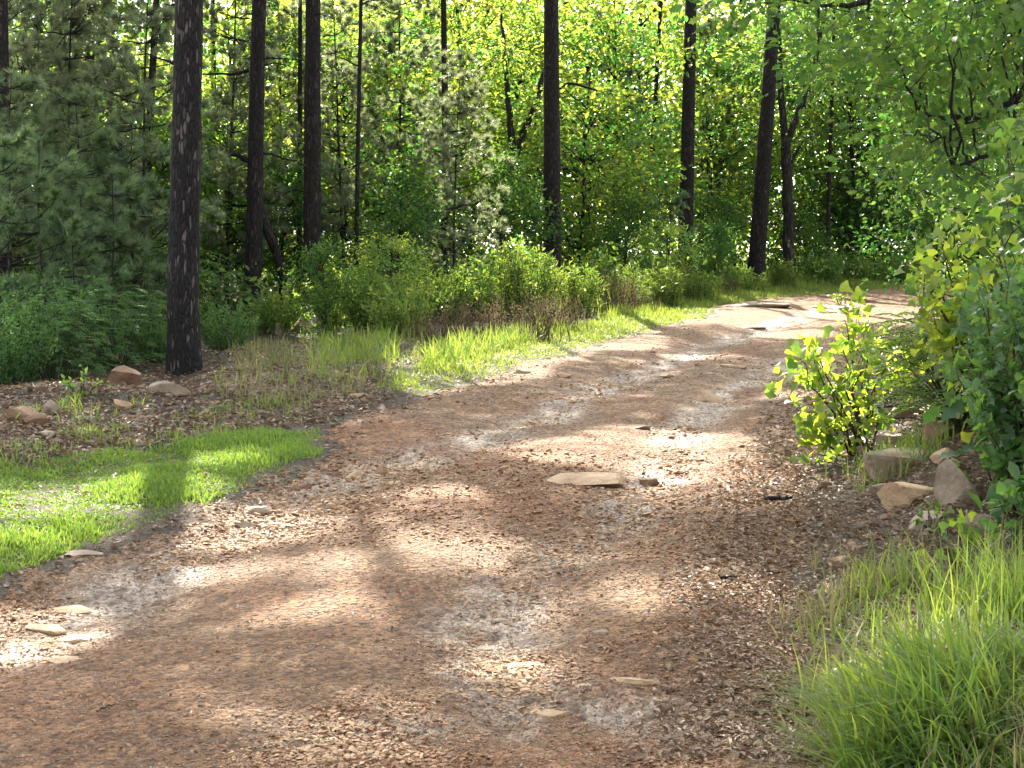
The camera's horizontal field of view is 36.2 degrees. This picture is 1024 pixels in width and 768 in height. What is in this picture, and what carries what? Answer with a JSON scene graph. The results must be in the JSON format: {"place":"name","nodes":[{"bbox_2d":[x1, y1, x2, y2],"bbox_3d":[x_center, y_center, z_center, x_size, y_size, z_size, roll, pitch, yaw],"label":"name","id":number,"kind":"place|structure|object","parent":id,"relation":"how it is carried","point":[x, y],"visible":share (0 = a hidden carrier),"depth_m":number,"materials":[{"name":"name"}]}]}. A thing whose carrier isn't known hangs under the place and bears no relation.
{"place":"outdoors","nodes":[
{"label":"outdoors","id":0,"kind":"place"},
{"bbox_2d":[0,423,325,577],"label":"short grass","id":1,"kind":"structure","parent":0,"point":[289,446],"depth_m":9.62,"materials":[{"name":"green plant"}]},
{"bbox_2d":[0,285,991,767],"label":"dirt road","id":2,"kind":"structure","parent":0,"point":[712,333],"depth_m":6.92,"materials":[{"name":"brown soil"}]},
{"bbox_2d":[547,472,626,486],"bbox_3d":[0.488,0.604,9.844,0.544,0.074,0.280,1,6,-11],"label":"rock","id":3,"kind":"object","parent":2,"relation":"on","point":[605,479],"visible":0.93,"depth_m":9.82,"materials":[{"name":"beige stone"}]},
{"bbox_2d":[720,416,1023,767],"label":"long grass","id":4,"kind":"structure","parent":2,"relation":"on","point":[918,697],"depth_m":4.67,"materials":[{"name":"green plant"}]},
{"bbox_2d":[0,256,1023,767],"bbox_3d":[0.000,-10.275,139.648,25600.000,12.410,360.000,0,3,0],"label":"ground","id":5,"kind":"structure","parent":0,"point":[168,528],"depth_m":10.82,"materials":[{"name":"brown plant"}]},
{"bbox_2d":[0,0,36,334],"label":"pine tree","id":6,"kind":"object","parent":5,"relation":"on","point":[4,47],"visible":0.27,"depth_m":22.77,"materials":[{"name":"brown plant"}]},
{"bbox_2d":[0,293,65,386],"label":"shrub","id":7,"kind":"object","parent":5,"relation":"on","point":[27,372],"visible":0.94,"depth_m":16.74,"materials":[{"name":"green plant"}]},
{"bbox_2d":[0,119,85,344],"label":"young pine","id":8,"kind":"object","parent":5,"relation":"on","point":[20,138],"visible":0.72,"depth_m":19.52,"materials":[{"name":"green plant"}]},
{"bbox_2d":[0,67,95,317],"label":"young pine","id":9,"kind":"object","parent":5,"relation":"on","point":[19,110],"visible":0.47,"depth_m":21.44,"materials":[{"name":"green plant"}]},
{"bbox_2d":[8,0,93,255],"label":"young pine","id":10,"kind":"object","parent":5,"relation":"on","point":[30,5],"visible":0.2,"depth_m":24.88,"materials":[{"name":"green plant"}]},
{"bbox_2d":[0,267,108,365],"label":"shrub","id":11,"kind":"object","parent":5,"relation":"on","point":[3,292],"visible":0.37,"depth_m":18.61,"materials":[{"name":"green plant"}]},
{"bbox_2d":[0,290,128,382],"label":"shrub","id":12,"kind":"object","parent":5,"relation":"on","point":[51,371],"visible":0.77,"depth_m":17.24,"materials":[{"name":"green plant"}]},
{"bbox_2d":[0,132,128,338],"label":"young pine","id":13,"kind":"object","parent":5,"relation":"on","point":[63,167],"visible":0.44,"depth_m":20.27,"materials":[{"name":"green plant"}]},
{"bbox_2d":[8,0,124,272],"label":"young pine","id":14,"kind":"object","parent":5,"relation":"on","point":[62,43],"visible":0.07,"depth_m":26.38,"materials":[{"name":"green plant"}]},
{"bbox_2d":[15,79,139,337],"bbox_3d":[-6.287,-2.403,22.398,2.014,3.913,1.769,1,3,15],"label":"young pine","id":15,"kind":"object","parent":5,"relation":"on","point":[55,99],"visible":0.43,"depth_m":22.26,"materials":[{"name":"green plant"}]},
{"bbox_2d":[9,0,160,278],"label":"young pine","id":16,"kind":"object","parent":5,"relation":"on","point":[85,26],"visible":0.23,"depth_m":25.67,"materials":[{"name":"green plant"}]},
{"bbox_2d":[40,204,133,362],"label":"young pine","id":17,"kind":"object","parent":5,"relation":"on","point":[86,254],"visible":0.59,"depth_m":19.65,"materials":[{"name":"green plant"}]},
{"bbox_2d":[22,275,166,370],"bbox_3d":[-4.862,-0.695,18.669,1.946,1.191,1.915,0,3,2],"label":"shrub","id":18,"kind":"object","parent":5,"relation":"on","point":[117,349],"visible":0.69,"depth_m":18.49,"materials":[{"name":"green plant"}]},
{"bbox_2d":[38,166,157,349],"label":"young pine","id":19,"kind":"object","parent":5,"relation":"on","point":[119,195],"visible":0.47,"depth_m":20.78,"materials":[{"name":"green plant"}]},
{"bbox_2d":[39,0,161,272],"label":"young pine","id":20,"kind":"object","parent":5,"relation":"on","point":[121,21],"visible":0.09,"depth_m":29.45,"materials":[{"name":"green plant"}]},
{"bbox_2d":[8,0,230,268],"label":"leafy sapling","id":21,"kind":"object","parent":5,"relation":"on","point":[128,4],"visible":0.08,"depth_m":29.72,"materials":[{"name":"green plant"}]},
{"bbox_2d":[34,223,238,339],"bbox_3d":[-5.798,-1.506,23.921,3.018,1.877,3.066,1,3,20],"label":"shrub","id":22,"kind":"object","parent":5,"relation":"on","point":[163,248],"visible":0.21,"depth_m":23.89,"materials":[{"name":"green plant"}]},
{"bbox_2d":[112,301,166,362],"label":"shrub","id":23,"kind":"object","parent":5,"relation":"on","point":[156,339],"visible":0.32,"depth_m":19.15,"materials":[{"name":"green plant"}]},
{"bbox_2d":[68,116,214,338],"bbox_3d":[-5.420,-2.207,22.633,2.268,3.489,1.879,0,3,4],"label":"young pine","id":24,"kind":"object","parent":5,"relation":"on","point":[101,137],"visible":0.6,"depth_m":22.58,"materials":[{"name":"green plant"}]},
{"bbox_2d":[60,0,234,312],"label":"young pine","id":25,"kind":"object","parent":5,"relation":"on","point":[161,36],"visible":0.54,"depth_m":24.77,"materials":[{"name":"green plant"}]},
{"bbox_2d":[134,0,202,375],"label":"pine tree","id":26,"kind":"object","parent":5,"relation":"on","point":[183,352],"visible":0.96,"depth_m":17.87,"materials":[{"name":"brown plant"}]},
{"bbox_2d":[87,102,286,318],"bbox_3d":[-6.268,-2.897,27.472,3.134,4.038,4.073,1,3,17],"label":"leafy sapling","id":27,"kind":"object","parent":5,"relation":"on","point":[158,167],"visible":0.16,"depth_m":27.33,"materials":[{"name":"green plant"}]},
{"bbox_2d":[125,70,303,306],"bbox_3d":[-5.787,-3.610,30.433,4.263,4.822,3.986,-1,3,-25],"label":"leafy sapling","id":28,"kind":"object","parent":5,"relation":"on","point":[211,137],"visible":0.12,"depth_m":30.09,"materials":[{"name":"green plant"}]},
{"bbox_2d":[199,294,260,351],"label":"shrub","id":29,"kind":"object","parent":5,"relation":"on","point":[236,332],"visible":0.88,"depth_m":20.57,"materials":[{"name":"green plant"}]},
{"bbox_2d":[163,0,302,314],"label":"young pine","id":30,"kind":"object","parent":5,"relation":"on","point":[235,84],"visible":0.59,"depth_m":28.67,"materials":[{"name":"green plant"}]},
{"bbox_2d":[203,0,312,328],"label":"pine tree","id":31,"kind":"object","parent":5,"relation":"on","point":[258,224],"visible":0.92,"depth_m":26.68,"materials":[{"name":"brown plant"}]},
{"bbox_2d":[157,0,378,301],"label":"leafy sapling","id":32,"kind":"object","parent":5,"relation":"on","point":[239,30],"visible":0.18,"depth_m":32.16,"materials":[{"name":"green plant"}]},
{"bbox_2d":[243,284,307,334],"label":"shrub","id":33,"kind":"object","parent":5,"relation":"on","point":[267,319],"visible":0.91,"depth_m":23.89,"materials":[{"name":"green plant"}]},
{"bbox_2d":[226,0,338,299],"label":"young pine","id":34,"kind":"object","parent":5,"relation":"on","point":[289,72],"visible":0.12,"depth_m":32.44,"materials":[{"name":"green plant"}]},
{"bbox_2d":[221,154,368,307],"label":"leafy sapling","id":35,"kind":"object","parent":5,"relation":"on","point":[291,220],"visible":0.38,"depth_m":29.57,"materials":[{"name":"green plant"}]},
{"bbox_2d":[273,0,324,311],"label":"pine tree","id":36,"kind":"object","parent":5,"relation":"on","point":[311,190],"visible":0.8,"depth_m":27.71,"materials":[{"name":"brown plant"}]},
{"bbox_2d":[261,233,370,336],"bbox_3d":[-2.784,-1.444,23.418,1.272,1.638,1.652,1,3,20],"label":"bush","id":37,"kind":"object","parent":5,"relation":"on","point":[312,271],"visible":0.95,"depth_m":23.42,"materials":[{"name":"green plant"}]},
{"bbox_2d":[204,0,453,286],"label":"leafy sapling","id":38,"kind":"object","parent":5,"relation":"on","point":[406,148],"visible":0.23,"depth_m":33.02,"materials":[{"name":"green plant"}]},
{"bbox_2d":[281,0,419,276],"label":"young pine","id":39,"kind":"object","parent":5,"relation":"on","point":[344,191],"visible":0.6,"depth_m":30.39,"materials":[{"name":"green plant"}]},
{"bbox_2d":[338,0,385,288],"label":"pine tree","id":40,"kind":"object","parent":5,"relation":"on","point":[357,160],"visible":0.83,"depth_m":28.78,"materials":[{"name":"brown plant"}]},
{"bbox_2d":[328,259,414,331],"bbox_3d":[-2.111,-1.327,23.920,1.266,1.182,1.350,0,3,8],"label":"shrub","id":41,"kind":"object","parent":5,"relation":"on","point":[356,317],"visible":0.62,"depth_m":23.74,"materials":[{"name":"green plant"}]},
{"bbox_2d":[0,260,768,468],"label":"thin grass","id":42,"kind":"structure","parent":5,"relation":"on","point":[364,343],"depth_m":17.47,"materials":[{"name":"green plant"}]},
{"bbox_2d":[340,225,436,312],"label":"leafy sapling","id":43,"kind":"object","parent":5,"relation":"on","point":[390,250],"visible":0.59,"depth_m":24.38,"materials":[{"name":"green plant"}]},
{"bbox_2d":[278,33,503,282],"bbox_3d":[-3.336,-5.172,36.894,5.818,6.580,5.440,-2,4,-35],"label":"leafy sapling","id":44,"kind":"object","parent":5,"relation":"on","point":[420,80],"visible":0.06,"depth_m":36.52,"materials":[{"name":"green plant"}]},
{"bbox_2d":[330,150,457,299],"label":"leafy sapling","id":45,"kind":"object","parent":5,"relation":"on","point":[398,223],"visible":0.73,"depth_m":29.02,"materials":[{"name":"green plant"}]},
{"bbox_2d":[327,0,465,273],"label":"young pine","id":46,"kind":"object","parent":5,"relation":"on","point":[421,54],"visible":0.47,"depth_m":33.29,"materials":[{"name":"green plant"}]},
{"bbox_2d":[359,284,435,336],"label":"shrub","id":47,"kind":"object","parent":5,"relation":"on","point":[392,316],"visible":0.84,"depth_m":22.41,"materials":[{"name":"green plant"}]},
{"bbox_2d":[369,261,485,325],"bbox_3d":[-1.534,-1.438,25.581,1.914,1.140,1.696,-2,4,-31],"label":"shrub","id":48,"kind":"object","parent":5,"relation":"on","point":[459,295],"visible":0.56,"depth_m":25.39,"materials":[{"name":"green plant"}]},
{"bbox_2d":[334,0,527,281],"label":"leafy sapling","id":49,"kind":"object","parent":5,"relation":"on","point":[411,16],"visible":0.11,"depth_m":39.21,"materials":[{"name":"green plant"}]},
{"bbox_2d":[407,293,498,343],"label":"shrub","id":50,"kind":"object","parent":5,"relation":"on","point":[443,325],"visible":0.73,"depth_m":21.16,"materials":[{"name":"brown plant"}]},
{"bbox_2d":[397,47,515,289],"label":"young pine","id":51,"kind":"object","parent":5,"relation":"on","point":[472,91],"visible":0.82,"depth_m":29.78,"materials":[{"name":"green plant"}]},
{"bbox_2d":[321,0,609,276],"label":"leafy sapling","id":52,"kind":"object","parent":5,"relation":"on","point":[494,15],"visible":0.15,"depth_m":39.61,"materials":[{"name":"green plant"}]},
{"bbox_2d":[441,254,501,324],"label":"shrub","id":53,"kind":"object","parent":5,"relation":"on","point":[488,284],"visible":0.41,"depth_m":26.29,"materials":[{"name":"green plant"}]},
{"bbox_2d":[422,137,578,277],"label":"leafy sapling","id":54,"kind":"object","parent":5,"relation":"on","point":[516,186],"visible":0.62,"depth_m":32.53,"materials":[{"name":"green plant"}]},
{"bbox_2d":[12,222,996,335],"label":"woodland undergrowth","id":55,"kind":"object","parent":5,"relation":"on","point":[266,288],"visible":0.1,"depth_m":32.47,"materials":[{"name":"green plant"}]},
{"bbox_2d":[407,1,606,254],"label":"oak tree","id":56,"kind":"object","parent":5,"relation":"on","point":[518,141],"visible":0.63,"depth_m":35.67,"materials":[{"name":"green plant"}]},
{"bbox_2d":[455,290,569,342],"bbox_3d":[-0.093,-0.909,21.749,1.688,0.878,1.491,-3,4,-43],"label":"shrub","id":57,"kind":"object","parent":5,"relation":"on","point":[546,329],"visible":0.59,"depth_m":21.69,"materials":[{"name":"brown plant"}]},
{"bbox_2d":[407,0,647,275],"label":"leafy sapling","id":58,"kind":"object","parent":5,"relation":"on","point":[577,33],"visible":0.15,"depth_m":41.02,"materials":[{"name":"green plant"}]},
{"bbox_2d":[491,241,570,322],"bbox_3d":[0.281,-1.583,24.939,1.249,1.410,1.379,-1,3,-12],"label":"shrub","id":59,"kind":"object","parent":5,"relation":"on","point":[516,292],"visible":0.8,"depth_m":24.71,"materials":[{"name":"green plant"}]},
{"bbox_2d":[543,0,570,300],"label":"pine tree","id":60,"kind":"object","parent":5,"relation":"on","point":[551,149],"visible":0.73,"depth_m":32.65,"materials":[{"name":"brown plant"}]},
{"bbox_2d":[466,55,685,275],"bbox_3d":[1.667,-5.060,37.788,5.275,5.966,4.932,3,4,39],"label":"leafy sapling","id":61,"kind":"object","parent":5,"relation":"on","point":[594,98],"visible":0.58,"depth_m":37.19,"materials":[{"name":"green plant"}]},
{"bbox_2d":[555,260,608,317],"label":"shrub","id":62,"kind":"object","parent":5,"relation":"on","point":[572,288],"visible":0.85,"depth_m":26.28,"materials":[{"name":"green plant"}]},
{"bbox_2d":[474,0,733,275],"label":"leafy sapling","id":63,"kind":"object","parent":5,"relation":"on","point":[614,28],"visible":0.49,"depth_m":39.94,"materials":[{"name":"green plant"}]},
{"bbox_2d":[555,264,655,315],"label":"shrub","id":64,"kind":"object","parent":5,"relation":"on","point":[617,300],"visible":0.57,"depth_m":27.76,"materials":[{"name":"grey plant"}]},
{"bbox_2d":[561,0,659,242],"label":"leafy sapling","id":65,"kind":"object","parent":5,"relation":"on","point":[628,71],"visible":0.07,"depth_m":44.46,"materials":[{"name":"green plant"}]},
{"bbox_2d":[207,267,1023,767],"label":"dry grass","id":66,"kind":"structure","parent":5,"relation":"on","point":[833,609],"depth_m":6.42,"materials":[{"name":"green plant"}]},
{"bbox_2d":[576,183,667,278],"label":"leafy sapling","id":67,"kind":"object","parent":5,"relation":"on","point":[628,234],"visible":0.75,"depth_m":35.52,"materials":[{"name":"green plant"}]},
{"bbox_2d":[561,129,682,279],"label":"leafy sapling","id":68,"kind":"object","parent":5,"relation":"on","point":[609,166],"visible":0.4,"depth_m":37.60,"materials":[{"name":"green plant"}]},
{"bbox_2d":[530,0,774,252],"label":"leafy sapling","id":69,"kind":"object","parent":5,"relation":"on","point":[705,60],"visible":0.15,"depth_m":45.99,"materials":[{"name":"green plant"}]},
{"bbox_2d":[624,214,702,296],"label":"leafy sapling","id":70,"kind":"object","parent":5,"relation":"on","point":[674,233],"visible":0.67,"depth_m":33.84,"materials":[{"name":"green plant"}]},
{"bbox_2d":[642,262,687,307],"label":"shrub","id":71,"kind":"object","parent":5,"relation":"on","point":[668,288],"visible":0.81,"depth_m":31.28,"materials":[{"name":"green plant"}]},
{"bbox_2d":[566,0,793,263],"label":"leafy sapling","id":72,"kind":"object","parent":5,"relation":"on","point":[665,16],"visible":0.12,"depth_m":48.67,"materials":[{"name":"green plant"}]},
{"bbox_2d":[678,0,696,272],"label":"pine tree","id":73,"kind":"object","parent":5,"relation":"on","point":[688,128],"visible":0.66,"depth_m":39.13,"materials":[{"name":"brown plant"}]},
{"bbox_2d":[683,216,744,284],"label":"leafy sapling","id":74,"kind":"object","parent":5,"relation":"on","point":[719,240],"visible":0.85,"depth_m":36.67,"materials":[{"name":"green plant"}]},
{"bbox_2d":[669,1,760,243],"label":"young pine","id":75,"kind":"object","parent":5,"relation":"on","point":[724,20],"visible":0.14,"depth_m":47.38,"materials":[{"name":"green plant"}]},
{"bbox_2d":[693,185,752,278],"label":"leafy sapling","id":76,"kind":"object","parent":5,"relation":"on","point":[729,212],"visible":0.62,"depth_m":40.55,"materials":[{"name":"green plant"}]},
{"bbox_2d":[623,59,826,276],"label":"leafy sapling","id":77,"kind":"object","parent":5,"relation":"on","point":[710,111],"visible":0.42,"depth_m":43.21,"materials":[{"name":"green plant"}]},
{"bbox_2d":[625,0,854,269],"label":"leafy sapling","id":78,"kind":"object","parent":5,"relation":"on","point":[747,33],"visible":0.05,"depth_m":50.64,"materials":[{"name":"green plant"}]},
{"bbox_2d":[746,2,780,282],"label":"pine tree","id":79,"kind":"object","parent":5,"relation":"on","point":[758,237],"visible":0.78,"depth_m":40.09,"materials":[{"name":"brown plant"}]},
{"bbox_2d":[672,9,871,270],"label":"leafy sapling","id":80,"kind":"object","parent":5,"relation":"on","point":[747,178],"visible":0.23,"depth_m":46.04,"materials":[{"name":"green plant"}]},
{"bbox_2d":[765,204,837,275],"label":"leafy sapling","id":81,"kind":"object","parent":5,"relation":"on","point":[800,221],"visible":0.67,"depth_m":43.21,"materials":[{"name":"green plant"}]},
{"bbox_2d":[719,0,887,272],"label":"oak tree","id":82,"kind":"object","parent":5,"relation":"on","point":[786,134],"visible":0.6,"depth_m":41.66,"materials":[{"name":"green plant"}]},
{"bbox_2d":[711,1,910,273],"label":"leafy sapling","id":83,"kind":"object","parent":5,"relation":"on","point":[791,102],"visible":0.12,"depth_m":48.47,"materials":[{"name":"green plant"}]},
{"bbox_2d":[732,0,958,276],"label":"leafy sapling","id":84,"kind":"object","parent":5,"relation":"on","point":[849,234],"visible":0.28,"depth_m":45.17,"materials":[{"name":"green plant"}]},
{"bbox_2d":[670,0,1023,239],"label":"oak tree","id":85,"kind":"object","parent":5,"relation":"on","point":[965,68],"visible":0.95,"depth_m":15.41,"materials":[{"name":"green plant"}]},
{"bbox_2d":[764,280,934,464],"bbox_3d":[2.326,0.001,10.681,0.939,1.419,1.300,2,4,36],"label":"oak sapling","id":86,"kind":"object","parent":5,"relation":"on","point":[809,426],"visible":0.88,"depth_m":10.54,"materials":[{"name":"green plant"}]},
{"bbox_2d":[811,123,933,272],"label":"leafy sapling","id":87,"kind":"object","parent":5,"relation":"on","point":[864,194],"visible":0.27,"depth_m":45.93,"materials":[{"name":"green plant"}]},
{"bbox_2d":[786,0,958,270],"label":"leafy sapling","id":88,"kind":"object","parent":5,"relation":"on","point":[852,114],"visible":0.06,"depth_m":47.38,"materials":[{"name":"green plant"}]},
{"bbox_2d":[863,447,936,482],"bbox_3d":[2.250,0.469,9.004,0.445,0.214,0.308,1,3,14],"label":"rock","id":89,"kind":"object","parent":5,"relation":"on","point":[886,456],"visible":0.59,"depth_m":8.90,"materials":[{"name":"stone"}]},
{"bbox_2d":[877,482,932,510],"bbox_3d":[2.054,0.585,8.171,0.293,0.171,0.248,-3,4,-42],"label":"rock","id":90,"kind":"object","parent":5,"relation":"on","point":[890,494],"visible":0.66,"depth_m":8.07,"materials":[{"name":"beige stone"}]},
{"bbox_2d":[812,79,1015,297],"bbox_3d":[9.790,-4.550,35.653,4.316,5.561,5.609,2,4,29],"label":"leafy sapling","id":91,"kind":"object","parent":5,"relation":"on","point":[910,253],"visible":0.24,"depth_m":35.51,"materials":[{"name":"green plant"}]},
{"bbox_2d":[825,0,1023,289],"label":"leafy sapling","id":92,"kind":"object","parent":5,"relation":"on","point":[933,212],"visible":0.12,"depth_m":32.68,"materials":[{"name":"green plant"}]},
{"bbox_2d":[851,303,1019,428],"bbox_3d":[2.770,-0.122,9.352,1.383,0.782,1.390,0,3,0],"label":"feathery bush","id":93,"kind":"object","parent":5,"relation":"on","point":[921,356],"visible":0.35,"depth_m":9.39,"materials":[{"name":"green plant"}]},
{"bbox_2d":[932,457,980,507],"bbox_3d":[2.209,0.516,7.763,0.237,0.302,0.174,1,3,20],"label":"rock","id":94,"kind":"object","parent":5,"relation":"on","point":[951,482],"visible":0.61,"depth_m":7.72,"materials":[{"name":"grey stone"}]},
{"bbox_2d":[891,0,1023,284],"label":"leafy sapling","id":95,"kind":"object","parent":5,"relation":"on","point":[961,209],"visible":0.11,"depth_m":29.97,"materials":[{"name":"green plant"}]},
{"bbox_2d":[893,172,1023,443],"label":"oak shrub","id":96,"kind":"object","parent":5,"relation":"on","point":[942,328],"visible":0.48,"depth_m":8.49,"materials":[{"name":"green plant"}]},
{"bbox_2d":[916,507,1001,571],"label":"seedling","id":97,"kind":"object","parent":5,"relation":"on","point":[943,525],"visible":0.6,"depth_m":6.77,"materials":[{"name":"green plant"}]},
{"bbox_2d":[921,364,1022,479],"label":"oak seedling","id":98,"kind":"object","parent":5,"relation":"on","point":[955,406],"visible":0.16,"depth_m":8.03,"materials":[{"name":"green plant"}]},
{"bbox_2d":[937,238,1023,482],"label":"leafy bush","id":99,"kind":"object","parent":5,"relation":"on","point":[1015,283],"visible":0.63,"depth_m":7.33,"materials":[{"name":"green plant"}]},
{"bbox_2d":[959,105,1023,303],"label":"oak shrub","id":100,"kind":"object","parent":5,"relation":"on","point":[1015,130],"visible":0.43,"depth_m":9.15,"materials":[{"name":"green plant"}]},
{"bbox_2d":[961,300,1023,518],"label":"leafy bush","id":101,"kind":"object","parent":5,"relation":"on","point":[981,418],"visible":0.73,"depth_m":7.20,"materials":[{"name":"green plant"}]},
{"bbox_2d":[966,460,1023,546],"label":"seedling","id":102,"kind":"object","parent":5,"relation":"on","point":[1006,490],"visible":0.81,"depth_m":6.81,"materials":[{"name":"green plant"}]},
{"bbox_2d":[378,263,921,395],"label":"verge grass","id":103,"kind":"structure","parent":0,"point":[646,315],"depth_m":23.83,"materials":[{"name":"green plant"}]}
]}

